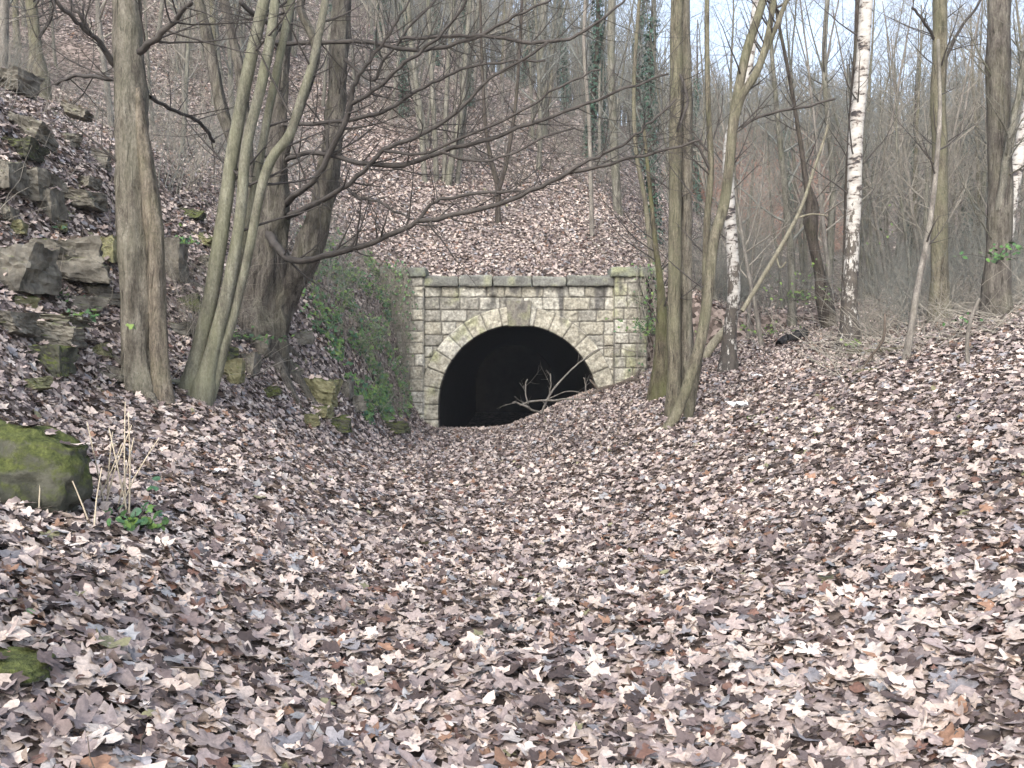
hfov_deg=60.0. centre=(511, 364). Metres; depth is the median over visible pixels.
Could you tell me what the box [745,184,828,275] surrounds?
bare shrub
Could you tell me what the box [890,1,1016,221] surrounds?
woodland tree
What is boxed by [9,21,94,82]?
bare shrub
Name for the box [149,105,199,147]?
bare shrub
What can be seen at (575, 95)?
bare shrub
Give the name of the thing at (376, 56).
ivy clad tree
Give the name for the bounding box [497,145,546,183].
bare shrub
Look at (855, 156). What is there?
birch tree
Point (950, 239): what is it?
bare shrub
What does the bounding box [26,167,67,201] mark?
stone block
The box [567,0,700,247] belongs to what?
ivy clad tree
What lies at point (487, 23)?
woodland tree
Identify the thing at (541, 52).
slope tree
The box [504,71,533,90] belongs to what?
bare shrub
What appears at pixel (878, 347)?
dead stick
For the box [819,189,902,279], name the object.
bare shrub
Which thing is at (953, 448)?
dead stick
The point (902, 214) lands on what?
woodland tree
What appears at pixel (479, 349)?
tunnel portal
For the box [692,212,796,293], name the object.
bare shrub
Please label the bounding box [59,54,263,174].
bare shrub
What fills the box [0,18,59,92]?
bare shrub
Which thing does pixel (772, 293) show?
bare shrub
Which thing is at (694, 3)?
sky
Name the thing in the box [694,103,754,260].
woodland tree
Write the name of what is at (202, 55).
bare shrub
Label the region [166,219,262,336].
bare shrub
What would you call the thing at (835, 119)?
woodland tree
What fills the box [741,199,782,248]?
bare shrub
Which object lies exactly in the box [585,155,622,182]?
bare shrub
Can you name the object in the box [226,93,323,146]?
bare shrub
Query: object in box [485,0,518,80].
woodland tree
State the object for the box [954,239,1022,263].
holly shoot
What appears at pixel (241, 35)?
woodland tree
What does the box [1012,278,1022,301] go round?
bare shrub
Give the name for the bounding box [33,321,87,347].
stone block
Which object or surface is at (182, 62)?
woodland tree
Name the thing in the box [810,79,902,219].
woodland tree
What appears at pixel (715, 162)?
bare shrub
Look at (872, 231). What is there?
bare shrub
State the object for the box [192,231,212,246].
stone block
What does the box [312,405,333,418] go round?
stone block
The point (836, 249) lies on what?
bare shrub
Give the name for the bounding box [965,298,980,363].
broken sapling
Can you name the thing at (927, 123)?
woodland tree
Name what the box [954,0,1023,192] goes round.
woodland tree
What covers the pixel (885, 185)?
woodland tree
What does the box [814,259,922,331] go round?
bare shrub
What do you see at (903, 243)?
bare shrub
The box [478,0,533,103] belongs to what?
woodland tree
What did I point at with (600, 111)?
woodland tree
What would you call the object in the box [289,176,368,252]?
bare shrub
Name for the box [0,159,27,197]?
stone block
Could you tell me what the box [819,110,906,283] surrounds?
woodland tree
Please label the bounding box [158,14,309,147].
bare shrub
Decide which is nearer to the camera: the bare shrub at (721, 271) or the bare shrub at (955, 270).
the bare shrub at (955, 270)
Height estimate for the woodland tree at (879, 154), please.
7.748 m
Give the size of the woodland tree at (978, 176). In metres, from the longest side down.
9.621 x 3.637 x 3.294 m
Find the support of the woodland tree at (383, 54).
on the ground
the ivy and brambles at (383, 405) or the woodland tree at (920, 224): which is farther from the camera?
the woodland tree at (920, 224)
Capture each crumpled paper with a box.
[213,468,226,471]
[724,401,747,405]
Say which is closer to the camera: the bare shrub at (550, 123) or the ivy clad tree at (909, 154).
the ivy clad tree at (909, 154)
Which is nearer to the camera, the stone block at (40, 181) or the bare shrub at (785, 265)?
the stone block at (40, 181)
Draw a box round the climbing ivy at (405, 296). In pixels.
[380,259,420,389]
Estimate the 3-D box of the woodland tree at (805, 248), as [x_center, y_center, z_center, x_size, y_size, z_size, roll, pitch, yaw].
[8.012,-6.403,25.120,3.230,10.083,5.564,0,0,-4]
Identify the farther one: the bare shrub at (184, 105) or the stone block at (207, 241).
the bare shrub at (184, 105)
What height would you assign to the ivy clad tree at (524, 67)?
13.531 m
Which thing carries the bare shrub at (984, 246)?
on the ground
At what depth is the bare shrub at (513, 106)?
36.76 m
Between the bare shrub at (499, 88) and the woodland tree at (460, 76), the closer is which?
the woodland tree at (460, 76)
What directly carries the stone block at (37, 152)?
on the ground
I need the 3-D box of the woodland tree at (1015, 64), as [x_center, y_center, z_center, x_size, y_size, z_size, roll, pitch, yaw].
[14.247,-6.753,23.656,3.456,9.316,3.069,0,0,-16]
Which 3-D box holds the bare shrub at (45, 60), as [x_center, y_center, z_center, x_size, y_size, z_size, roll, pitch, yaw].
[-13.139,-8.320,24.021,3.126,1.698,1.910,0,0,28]
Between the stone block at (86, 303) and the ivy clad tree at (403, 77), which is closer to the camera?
the stone block at (86, 303)
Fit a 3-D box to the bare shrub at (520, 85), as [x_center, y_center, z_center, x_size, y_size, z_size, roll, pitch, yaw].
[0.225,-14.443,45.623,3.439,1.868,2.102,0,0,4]
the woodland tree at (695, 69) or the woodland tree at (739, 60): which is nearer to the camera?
the woodland tree at (695, 69)
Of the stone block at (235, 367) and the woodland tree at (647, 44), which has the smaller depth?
the stone block at (235, 367)
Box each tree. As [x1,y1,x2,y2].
[0,0,9,68]
[0,0,306,407]
[3,0,80,101]
[9,0,77,26]
[10,0,62,17]
[12,0,21,48]
[20,0,26,26]
[40,0,93,67]
[59,0,199,127]
[109,0,181,130]
[142,0,226,154]
[146,0,188,85]
[151,0,246,149]
[155,0,222,76]
[156,0,163,43]
[161,0,241,105]
[161,0,256,110]
[167,0,190,78]
[172,0,362,405]
[187,0,751,432]
[200,3,205,61]
[212,0,282,119]
[215,0,230,83]
[229,0,253,61]
[234,0,253,42]
[291,0,307,56]
[294,0,314,47]
[299,0,386,67]
[304,0,391,106]
[318,0,388,89]
[327,2,331,24]
[330,0,373,62]
[352,0,442,119]
[361,0,399,77]
[365,0,424,117]
[368,0,446,147]
[369,0,373,34]
[369,0,398,57]
[371,0,389,74]
[382,0,512,186]
[384,0,451,73]
[394,0,460,114]
[402,0,501,145]
[411,0,447,96]
[423,0,507,134]
[423,1,447,66]
[435,0,557,223]
[445,0,489,106]
[445,0,501,68]
[448,0,495,78]
[455,0,525,117]
[464,0,497,82]
[478,0,504,86]
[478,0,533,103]
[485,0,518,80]
[489,0,596,170]
[491,0,514,50]
[494,0,563,115]
[505,1,550,87]
[506,0,547,135]
[512,0,571,114]
[514,0,575,108]
[522,0,591,140]
[534,0,588,113]
[534,2,583,45]
[537,4,576,96]
[538,0,645,157]
[548,0,605,142]
[553,0,650,138]
[557,0,631,107]
[558,0,616,112]
[558,0,648,168]
[560,0,626,235]
[567,0,635,153]
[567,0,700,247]
[569,0,692,169]
[574,0,621,215]
[577,1,628,94]
[577,4,632,98]
[582,110,703,401]
[591,0,733,416]
[602,0,664,264]
[606,38,631,131]
[614,0,716,204]
[615,0,693,154]
[615,22,669,147]
[616,0,669,148]
[645,0,727,186]
[646,21,693,137]
[647,0,778,299]
[658,1,730,219]
[665,54,738,196]
[668,40,711,111]
[690,0,878,327]
[692,0,776,261]
[692,0,778,374]
[693,42,818,345]
[693,68,735,178]
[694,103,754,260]
[695,9,798,277]
[718,0,871,304]
[718,92,800,338]
[723,83,809,309]
[730,20,764,118]
[736,112,770,213]
[740,0,848,300]
[743,94,819,293]
[747,36,769,138]
[748,0,925,296]
[750,64,789,172]
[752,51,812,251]
[757,0,925,299]
[761,49,835,233]
[765,2,862,328]
[785,0,898,347]
[790,0,867,279]
[794,115,843,288]
[797,12,931,282]
[805,0,883,316]
[805,79,836,187]
[806,0,924,296]
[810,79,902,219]
[814,0,931,251]
[815,39,904,301]
[816,0,953,298]
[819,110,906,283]
[821,47,924,272]
[835,33,883,154]
[836,20,886,114]
[836,22,980,273]
[836,34,896,143]
[837,7,950,298]
[844,0,981,270]
[845,1,969,268]
[846,0,952,252]
[862,78,895,254]
[863,108,908,280]
[865,0,977,278]
[867,0,1015,304]
[868,0,1019,246]
[870,82,898,273]
[871,5,914,142]
[873,0,1022,322]
[880,0,986,229]
[881,40,950,277]
[883,9,1021,250]
[886,2,985,193]
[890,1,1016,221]
[891,125,924,258]
[903,114,948,248]
[906,97,982,243]
[906,102,979,238]
[907,35,948,142]
[907,110,952,188]
[913,4,1016,202]
[913,16,984,260]
[916,0,1023,273]
[918,34,985,272]
[919,1,1015,268]
[921,1,1014,267]
[921,68,981,222]
[925,0,1023,319]
[927,0,987,190]
[946,0,1022,263]
[946,29,1021,205]
[947,19,987,266]
[947,35,1023,254]
[948,96,983,259]
[949,10,1023,236]
[953,47,1021,246]
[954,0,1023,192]
[955,20,1023,262]
[973,7,1023,211]
[977,0,1023,188]
[979,66,1023,247]
[981,0,1023,192]
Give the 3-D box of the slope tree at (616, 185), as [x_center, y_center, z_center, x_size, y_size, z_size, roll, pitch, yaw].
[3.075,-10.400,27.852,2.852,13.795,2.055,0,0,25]
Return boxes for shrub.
[0,0,101,78]
[0,4,111,102]
[0,6,90,101]
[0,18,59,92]
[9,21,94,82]
[9,27,45,66]
[9,31,74,79]
[10,2,71,73]
[10,23,27,67]
[14,26,200,120]
[45,65,100,109]
[51,36,235,195]
[52,65,113,118]
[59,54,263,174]
[66,41,211,143]
[75,10,217,109]
[86,80,190,153]
[87,17,257,161]
[88,28,265,193]
[144,14,261,187]
[148,24,409,164]
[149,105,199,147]
[150,51,231,137]
[154,14,226,61]
[156,31,205,77]
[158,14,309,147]
[159,95,318,234]
[161,0,244,81]
[165,212,291,337]
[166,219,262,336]
[168,48,207,79]
[169,275,254,322]
[182,111,335,205]
[189,83,320,187]
[191,96,260,156]
[202,89,357,202]
[204,52,272,88]
[208,117,265,159]
[225,13,308,83]
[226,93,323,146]
[234,145,313,219]
[268,59,326,115]
[274,45,347,65]
[288,194,372,304]
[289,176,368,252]
[291,139,319,162]
[295,29,394,92]
[296,0,354,55]
[298,192,356,225]
[303,13,384,78]
[319,53,424,118]
[321,28,377,85]
[328,46,399,92]
[347,50,410,87]
[350,56,439,132]
[372,16,444,82]
[372,95,413,124]
[401,43,501,119]
[405,97,455,146]
[411,67,450,111]
[430,81,501,169]
[450,49,502,101]
[463,109,517,164]
[476,61,551,135]
[480,81,521,117]
[485,74,523,97]
[487,115,537,159]
[491,72,535,99]
[494,75,535,127]
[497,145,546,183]
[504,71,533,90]
[527,108,576,137]
[528,70,625,153]
[528,105,621,184]
[529,117,586,152]
[536,101,576,133]
[542,126,585,174]
[549,72,595,138]
[555,87,638,141]
[558,95,581,116]
[561,61,626,119]
[574,123,663,196]
[577,75,658,153]
[583,126,632,175]
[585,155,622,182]
[596,122,630,161]
[601,198,723,276]
[603,177,702,283]
[605,280,695,335]
[617,185,782,276]
[624,171,645,198]
[641,221,725,272]
[644,197,771,297]
[653,241,806,336]
[660,196,767,294]
[662,124,873,254]
[667,206,837,297]
[692,194,820,312]
[692,210,808,304]
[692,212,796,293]
[692,218,802,300]
[693,123,741,176]
[693,219,776,300]
[696,249,785,302]
[697,245,772,291]
[701,192,802,252]
[714,184,785,261]
[715,152,836,235]
[716,252,775,303]
[718,161,781,203]
[719,230,814,308]
[725,208,938,336]
[737,321,801,334]
[740,229,786,281]
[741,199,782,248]
[741,258,841,303]
[744,168,793,257]
[744,270,799,308]
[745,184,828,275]
[746,236,814,301]
[748,230,797,280]
[749,192,871,303]
[759,211,919,305]
[762,238,798,280]
[780,211,972,295]
[783,199,1023,330]
[798,176,843,240]
[798,213,842,269]
[802,214,873,290]
[810,147,1023,300]
[810,158,951,298]
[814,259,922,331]
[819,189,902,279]
[822,167,903,256]
[822,263,915,334]
[823,179,917,287]
[824,282,909,340]
[832,243,980,315]
[833,251,897,296]
[836,233,1020,316]
[837,180,982,283]
[839,336,896,347]
[858,237,957,314]
[858,278,907,322]
[859,241,973,304]
[861,222,970,293]
[862,255,959,314]
[863,220,984,312]
[866,204,904,245]
[872,275,927,319]
[875,233,1023,305]
[880,171,1020,280]
[881,212,978,270]
[881,240,1023,312]
[882,259,962,308]
[883,249,959,293]
[884,195,1016,280]
[891,186,982,285]
[891,209,1023,299]
[894,221,1015,299]
[901,151,1023,305]
[905,174,1023,271]
[915,249,981,308]
[918,270,979,322]
[948,175,1023,260]
[948,214,1016,278]
[948,230,977,276]
[950,261,1023,312]
[951,195,1023,276]
[954,215,1023,289]
[957,194,1023,263]
[961,239,1023,297]
[961,239,1023,304]
[1012,210,1023,293]
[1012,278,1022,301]
[1013,257,1023,292]
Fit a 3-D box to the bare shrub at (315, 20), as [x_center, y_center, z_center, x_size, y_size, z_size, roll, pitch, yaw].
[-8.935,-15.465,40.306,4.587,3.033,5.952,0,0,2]
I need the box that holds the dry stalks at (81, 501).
[38,468,101,528]
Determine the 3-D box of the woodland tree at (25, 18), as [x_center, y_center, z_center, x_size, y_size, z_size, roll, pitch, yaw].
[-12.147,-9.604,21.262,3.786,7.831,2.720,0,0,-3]
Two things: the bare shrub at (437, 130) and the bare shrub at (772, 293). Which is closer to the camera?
the bare shrub at (772, 293)
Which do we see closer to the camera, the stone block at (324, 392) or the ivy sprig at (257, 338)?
the ivy sprig at (257, 338)
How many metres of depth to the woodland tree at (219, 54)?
31.19 m
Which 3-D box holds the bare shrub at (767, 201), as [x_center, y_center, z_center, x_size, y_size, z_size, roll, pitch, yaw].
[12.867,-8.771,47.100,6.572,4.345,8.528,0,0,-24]
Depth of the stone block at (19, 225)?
9.51 m
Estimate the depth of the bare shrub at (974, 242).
16.53 m
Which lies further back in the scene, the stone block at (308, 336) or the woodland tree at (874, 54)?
the woodland tree at (874, 54)
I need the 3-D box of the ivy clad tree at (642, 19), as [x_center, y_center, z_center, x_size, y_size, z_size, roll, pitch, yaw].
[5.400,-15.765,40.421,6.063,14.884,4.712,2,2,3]
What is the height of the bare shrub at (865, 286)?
2.182 m
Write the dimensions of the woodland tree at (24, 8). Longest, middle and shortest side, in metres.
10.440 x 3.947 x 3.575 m
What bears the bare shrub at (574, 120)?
on the ground
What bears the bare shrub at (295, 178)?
on the ground
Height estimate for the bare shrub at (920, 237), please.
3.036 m
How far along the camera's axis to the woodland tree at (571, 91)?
49.00 m
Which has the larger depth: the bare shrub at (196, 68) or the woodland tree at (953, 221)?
the bare shrub at (196, 68)
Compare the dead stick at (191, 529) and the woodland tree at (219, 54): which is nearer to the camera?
the dead stick at (191, 529)
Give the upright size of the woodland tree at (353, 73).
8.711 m
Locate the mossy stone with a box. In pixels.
[0,646,55,687]
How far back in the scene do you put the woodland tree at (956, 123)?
19.76 m
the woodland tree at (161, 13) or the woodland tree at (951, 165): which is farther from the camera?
the woodland tree at (161, 13)
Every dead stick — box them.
[158,485,233,563]
[862,313,885,368]
[888,391,975,398]
[907,444,1009,470]
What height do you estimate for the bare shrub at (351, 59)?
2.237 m
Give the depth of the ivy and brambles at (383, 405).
17.27 m
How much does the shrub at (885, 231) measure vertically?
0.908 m
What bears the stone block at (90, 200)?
on the ground
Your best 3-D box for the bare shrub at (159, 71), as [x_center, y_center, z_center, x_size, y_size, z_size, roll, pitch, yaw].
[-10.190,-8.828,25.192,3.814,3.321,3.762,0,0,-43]
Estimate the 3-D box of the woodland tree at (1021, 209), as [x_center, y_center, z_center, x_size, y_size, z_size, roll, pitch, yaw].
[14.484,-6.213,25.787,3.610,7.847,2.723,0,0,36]
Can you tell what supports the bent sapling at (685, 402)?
on the ground
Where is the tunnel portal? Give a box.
[379,266,663,427]
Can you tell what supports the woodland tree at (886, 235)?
on the ground
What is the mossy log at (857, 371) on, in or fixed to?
on the ground
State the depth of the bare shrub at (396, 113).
31.39 m
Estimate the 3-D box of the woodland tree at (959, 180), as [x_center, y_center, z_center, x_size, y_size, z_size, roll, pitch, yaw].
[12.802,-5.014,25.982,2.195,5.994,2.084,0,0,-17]
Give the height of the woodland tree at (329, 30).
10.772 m
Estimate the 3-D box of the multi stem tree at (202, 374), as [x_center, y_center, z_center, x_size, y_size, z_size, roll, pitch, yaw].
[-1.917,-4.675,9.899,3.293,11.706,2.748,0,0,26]
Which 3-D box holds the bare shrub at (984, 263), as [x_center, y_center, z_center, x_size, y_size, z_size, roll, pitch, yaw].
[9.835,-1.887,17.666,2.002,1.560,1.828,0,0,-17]
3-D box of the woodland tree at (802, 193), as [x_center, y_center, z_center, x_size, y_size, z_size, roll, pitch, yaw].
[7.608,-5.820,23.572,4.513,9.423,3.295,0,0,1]
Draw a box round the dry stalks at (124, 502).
[87,402,158,517]
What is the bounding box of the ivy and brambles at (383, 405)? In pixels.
[289,215,435,424]
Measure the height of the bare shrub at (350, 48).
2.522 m
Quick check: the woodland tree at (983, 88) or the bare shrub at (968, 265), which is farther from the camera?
the woodland tree at (983, 88)
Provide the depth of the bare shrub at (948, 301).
14.82 m
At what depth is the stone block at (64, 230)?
10.31 m
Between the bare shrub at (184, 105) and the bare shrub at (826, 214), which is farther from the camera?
the bare shrub at (826, 214)
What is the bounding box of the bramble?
[103,476,174,531]
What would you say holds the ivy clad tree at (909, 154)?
on the ground
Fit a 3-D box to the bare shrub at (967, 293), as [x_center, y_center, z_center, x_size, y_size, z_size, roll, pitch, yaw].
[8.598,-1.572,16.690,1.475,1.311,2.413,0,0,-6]
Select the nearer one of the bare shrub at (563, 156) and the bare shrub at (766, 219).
the bare shrub at (563, 156)
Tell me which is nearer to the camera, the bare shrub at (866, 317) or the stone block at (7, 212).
the stone block at (7, 212)
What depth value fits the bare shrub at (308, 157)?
24.60 m
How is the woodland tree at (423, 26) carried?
on the ground
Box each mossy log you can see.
[844,368,879,377]
[845,347,903,354]
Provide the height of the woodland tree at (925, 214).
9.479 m
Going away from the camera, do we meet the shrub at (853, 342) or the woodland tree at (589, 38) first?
the shrub at (853, 342)
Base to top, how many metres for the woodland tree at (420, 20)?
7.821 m
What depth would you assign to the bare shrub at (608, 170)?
29.90 m
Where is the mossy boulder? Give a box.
[0,419,92,514]
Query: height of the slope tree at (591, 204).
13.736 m
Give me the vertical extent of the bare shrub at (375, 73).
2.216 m
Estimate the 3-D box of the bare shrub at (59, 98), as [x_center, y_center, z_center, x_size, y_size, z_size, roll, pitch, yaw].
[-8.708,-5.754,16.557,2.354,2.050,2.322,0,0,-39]
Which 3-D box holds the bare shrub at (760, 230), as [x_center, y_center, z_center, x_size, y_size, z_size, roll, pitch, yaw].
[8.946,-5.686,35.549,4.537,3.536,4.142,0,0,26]
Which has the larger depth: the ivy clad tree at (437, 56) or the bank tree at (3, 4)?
the ivy clad tree at (437, 56)
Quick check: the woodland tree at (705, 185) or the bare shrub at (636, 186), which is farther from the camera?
the bare shrub at (636, 186)
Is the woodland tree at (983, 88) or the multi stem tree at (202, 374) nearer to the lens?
the multi stem tree at (202, 374)
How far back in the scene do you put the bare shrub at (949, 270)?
16.07 m
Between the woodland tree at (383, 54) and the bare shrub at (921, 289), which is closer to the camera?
the bare shrub at (921, 289)
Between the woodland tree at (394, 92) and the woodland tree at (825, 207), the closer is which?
the woodland tree at (825, 207)
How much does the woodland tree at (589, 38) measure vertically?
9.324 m
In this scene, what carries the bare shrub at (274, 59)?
on the ground
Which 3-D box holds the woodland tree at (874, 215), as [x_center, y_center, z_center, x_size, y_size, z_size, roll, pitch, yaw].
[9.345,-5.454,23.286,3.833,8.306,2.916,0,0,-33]
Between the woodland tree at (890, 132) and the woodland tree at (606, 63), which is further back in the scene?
the woodland tree at (606, 63)
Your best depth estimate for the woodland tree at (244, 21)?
35.33 m
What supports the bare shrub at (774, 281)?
on the ground
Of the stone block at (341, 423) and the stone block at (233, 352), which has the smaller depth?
the stone block at (233, 352)
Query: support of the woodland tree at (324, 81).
on the ground
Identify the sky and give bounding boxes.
[365,0,1023,286]
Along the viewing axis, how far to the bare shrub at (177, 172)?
14.40 m
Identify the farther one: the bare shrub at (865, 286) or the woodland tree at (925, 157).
the woodland tree at (925, 157)
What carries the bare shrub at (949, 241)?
on the ground
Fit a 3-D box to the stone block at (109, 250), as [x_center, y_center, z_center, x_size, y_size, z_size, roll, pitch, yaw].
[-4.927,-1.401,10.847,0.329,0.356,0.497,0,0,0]
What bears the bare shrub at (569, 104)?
on the ground
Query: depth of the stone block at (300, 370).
12.98 m
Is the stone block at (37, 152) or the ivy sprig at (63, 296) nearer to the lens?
the ivy sprig at (63, 296)
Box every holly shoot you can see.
[942,308,982,326]
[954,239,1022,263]
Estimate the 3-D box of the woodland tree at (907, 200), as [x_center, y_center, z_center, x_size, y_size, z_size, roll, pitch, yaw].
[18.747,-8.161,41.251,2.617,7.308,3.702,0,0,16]
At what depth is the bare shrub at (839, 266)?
22.99 m
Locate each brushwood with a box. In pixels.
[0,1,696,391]
[643,187,1023,378]
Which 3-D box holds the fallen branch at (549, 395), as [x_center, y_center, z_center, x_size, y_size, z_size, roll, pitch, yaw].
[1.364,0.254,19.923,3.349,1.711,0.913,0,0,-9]
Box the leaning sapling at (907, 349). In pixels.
[901,39,973,360]
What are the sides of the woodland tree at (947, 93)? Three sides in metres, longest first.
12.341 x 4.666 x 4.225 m
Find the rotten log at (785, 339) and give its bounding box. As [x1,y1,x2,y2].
[775,329,808,346]
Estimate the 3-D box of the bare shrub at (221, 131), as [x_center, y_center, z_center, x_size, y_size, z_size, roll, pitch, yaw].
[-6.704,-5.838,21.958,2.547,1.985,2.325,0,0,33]
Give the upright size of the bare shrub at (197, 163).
2.507 m
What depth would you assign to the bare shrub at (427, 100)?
34.55 m
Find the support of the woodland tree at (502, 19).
on the ground
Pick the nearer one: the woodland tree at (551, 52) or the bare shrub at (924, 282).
the bare shrub at (924, 282)
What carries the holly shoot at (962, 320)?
on the ground
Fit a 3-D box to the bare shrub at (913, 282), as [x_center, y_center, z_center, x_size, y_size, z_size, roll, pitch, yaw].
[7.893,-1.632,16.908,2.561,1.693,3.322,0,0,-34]
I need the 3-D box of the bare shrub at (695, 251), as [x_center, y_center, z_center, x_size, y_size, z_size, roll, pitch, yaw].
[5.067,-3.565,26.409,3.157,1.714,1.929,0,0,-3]
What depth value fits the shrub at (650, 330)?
19.34 m
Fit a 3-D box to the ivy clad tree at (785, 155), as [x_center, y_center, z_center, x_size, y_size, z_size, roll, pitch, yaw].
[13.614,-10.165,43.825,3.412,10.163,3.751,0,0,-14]
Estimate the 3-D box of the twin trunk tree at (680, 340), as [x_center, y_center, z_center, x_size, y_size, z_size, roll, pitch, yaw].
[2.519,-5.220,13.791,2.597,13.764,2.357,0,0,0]
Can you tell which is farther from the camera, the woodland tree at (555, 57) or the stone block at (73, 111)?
the woodland tree at (555, 57)
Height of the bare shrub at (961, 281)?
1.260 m
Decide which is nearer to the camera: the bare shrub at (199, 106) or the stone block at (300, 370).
the stone block at (300, 370)
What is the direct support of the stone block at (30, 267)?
on the ground
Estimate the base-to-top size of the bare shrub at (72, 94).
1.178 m
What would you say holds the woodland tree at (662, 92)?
on the ground
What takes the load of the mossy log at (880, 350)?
on the ground
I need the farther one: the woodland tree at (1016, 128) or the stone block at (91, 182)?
the woodland tree at (1016, 128)
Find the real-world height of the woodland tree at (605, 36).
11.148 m
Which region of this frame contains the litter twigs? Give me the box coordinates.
[1,105,1023,767]
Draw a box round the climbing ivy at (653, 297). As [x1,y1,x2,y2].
[626,262,667,372]
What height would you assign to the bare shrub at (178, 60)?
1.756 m
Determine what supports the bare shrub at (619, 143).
on the ground
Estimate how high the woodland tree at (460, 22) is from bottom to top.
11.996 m
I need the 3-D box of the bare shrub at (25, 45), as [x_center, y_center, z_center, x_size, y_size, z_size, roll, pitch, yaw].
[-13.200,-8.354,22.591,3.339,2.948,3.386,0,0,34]
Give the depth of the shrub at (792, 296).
18.64 m
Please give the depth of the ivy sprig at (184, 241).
11.24 m
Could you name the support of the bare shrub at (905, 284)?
on the ground
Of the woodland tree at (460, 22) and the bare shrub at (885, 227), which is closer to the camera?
the bare shrub at (885, 227)
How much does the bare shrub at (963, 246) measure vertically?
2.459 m
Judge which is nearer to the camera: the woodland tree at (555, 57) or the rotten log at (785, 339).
the rotten log at (785, 339)
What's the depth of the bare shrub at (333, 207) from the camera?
21.36 m
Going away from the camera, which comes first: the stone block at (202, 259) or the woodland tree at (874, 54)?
the stone block at (202, 259)
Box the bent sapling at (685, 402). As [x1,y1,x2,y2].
[624,0,841,429]
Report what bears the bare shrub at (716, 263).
on the ground
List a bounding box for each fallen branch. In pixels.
[500,340,645,413]
[587,369,641,396]
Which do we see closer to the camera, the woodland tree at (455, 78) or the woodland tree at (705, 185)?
the woodland tree at (705, 185)
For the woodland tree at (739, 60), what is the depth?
79.68 m
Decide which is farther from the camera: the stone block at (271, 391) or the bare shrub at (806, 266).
the bare shrub at (806, 266)
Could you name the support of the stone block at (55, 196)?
on the ground
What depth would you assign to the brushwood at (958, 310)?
13.83 m
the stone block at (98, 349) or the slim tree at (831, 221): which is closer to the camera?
the stone block at (98, 349)
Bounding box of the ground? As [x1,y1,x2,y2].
[0,0,1023,767]
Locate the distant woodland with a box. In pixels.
[355,0,1022,166]
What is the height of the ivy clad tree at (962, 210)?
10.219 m
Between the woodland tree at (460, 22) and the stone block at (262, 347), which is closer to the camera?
the stone block at (262, 347)
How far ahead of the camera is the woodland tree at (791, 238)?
20.79 m
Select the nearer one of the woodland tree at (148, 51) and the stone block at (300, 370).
the stone block at (300, 370)
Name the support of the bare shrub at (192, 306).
on the ground
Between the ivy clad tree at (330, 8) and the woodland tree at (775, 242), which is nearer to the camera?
the woodland tree at (775, 242)
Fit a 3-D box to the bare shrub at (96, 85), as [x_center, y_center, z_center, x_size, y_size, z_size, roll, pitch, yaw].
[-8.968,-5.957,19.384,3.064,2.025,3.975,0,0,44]
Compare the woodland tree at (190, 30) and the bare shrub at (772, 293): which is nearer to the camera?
the bare shrub at (772, 293)
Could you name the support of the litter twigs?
on the ground
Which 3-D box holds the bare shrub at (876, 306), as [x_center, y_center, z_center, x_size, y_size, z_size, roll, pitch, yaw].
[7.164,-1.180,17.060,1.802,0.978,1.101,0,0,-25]
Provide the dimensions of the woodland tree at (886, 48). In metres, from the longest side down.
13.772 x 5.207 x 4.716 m
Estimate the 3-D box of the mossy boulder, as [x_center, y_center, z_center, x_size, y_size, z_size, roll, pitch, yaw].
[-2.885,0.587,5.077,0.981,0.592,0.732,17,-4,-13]
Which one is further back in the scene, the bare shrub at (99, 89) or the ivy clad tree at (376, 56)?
the ivy clad tree at (376, 56)
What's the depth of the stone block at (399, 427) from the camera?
16.30 m
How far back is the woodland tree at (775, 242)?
22.93 m
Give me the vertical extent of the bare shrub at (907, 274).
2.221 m
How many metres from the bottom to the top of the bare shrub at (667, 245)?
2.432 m
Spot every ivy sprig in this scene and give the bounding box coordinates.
[47,287,84,301]
[61,306,101,321]
[126,323,135,328]
[173,222,199,246]
[233,321,295,343]
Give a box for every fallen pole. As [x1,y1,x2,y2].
[703,326,723,357]
[740,124,828,311]
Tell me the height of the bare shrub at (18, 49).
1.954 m
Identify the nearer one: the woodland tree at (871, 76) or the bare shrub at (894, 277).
the bare shrub at (894, 277)
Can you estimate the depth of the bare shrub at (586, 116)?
38.26 m
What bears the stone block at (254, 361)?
on the ground
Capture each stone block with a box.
[0,66,44,100]
[0,136,49,162]
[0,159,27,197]
[0,202,19,221]
[0,242,61,295]
[0,310,40,337]
[7,111,58,152]
[10,219,28,235]
[12,295,40,308]
[24,375,58,390]
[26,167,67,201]
[27,344,79,376]
[29,235,111,286]
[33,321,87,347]
[35,188,67,224]
[40,314,93,327]
[56,222,67,233]
[60,101,93,122]
[61,132,82,148]
[65,189,107,212]
[68,296,109,311]
[76,175,102,191]
[79,282,111,301]
[90,342,112,357]
[91,148,111,171]
[99,293,119,306]
[100,235,117,262]
[164,236,189,284]
[168,321,196,335]
[177,293,201,312]
[179,207,205,220]
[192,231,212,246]
[198,255,209,267]
[223,358,245,383]
[226,347,238,359]
[239,352,262,377]
[251,335,271,357]
[264,385,282,397]
[290,363,303,374]
[291,329,314,344]
[303,377,343,407]
[303,412,320,426]
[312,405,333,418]
[328,414,352,432]
[340,378,353,399]
[350,394,367,412]
[383,421,410,433]
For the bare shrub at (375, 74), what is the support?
on the ground
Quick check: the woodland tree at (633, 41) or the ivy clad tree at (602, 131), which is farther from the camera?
the woodland tree at (633, 41)
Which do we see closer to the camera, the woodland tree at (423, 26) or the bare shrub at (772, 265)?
the bare shrub at (772, 265)
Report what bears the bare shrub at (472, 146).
on the ground
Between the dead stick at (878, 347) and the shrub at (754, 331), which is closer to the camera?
the dead stick at (878, 347)

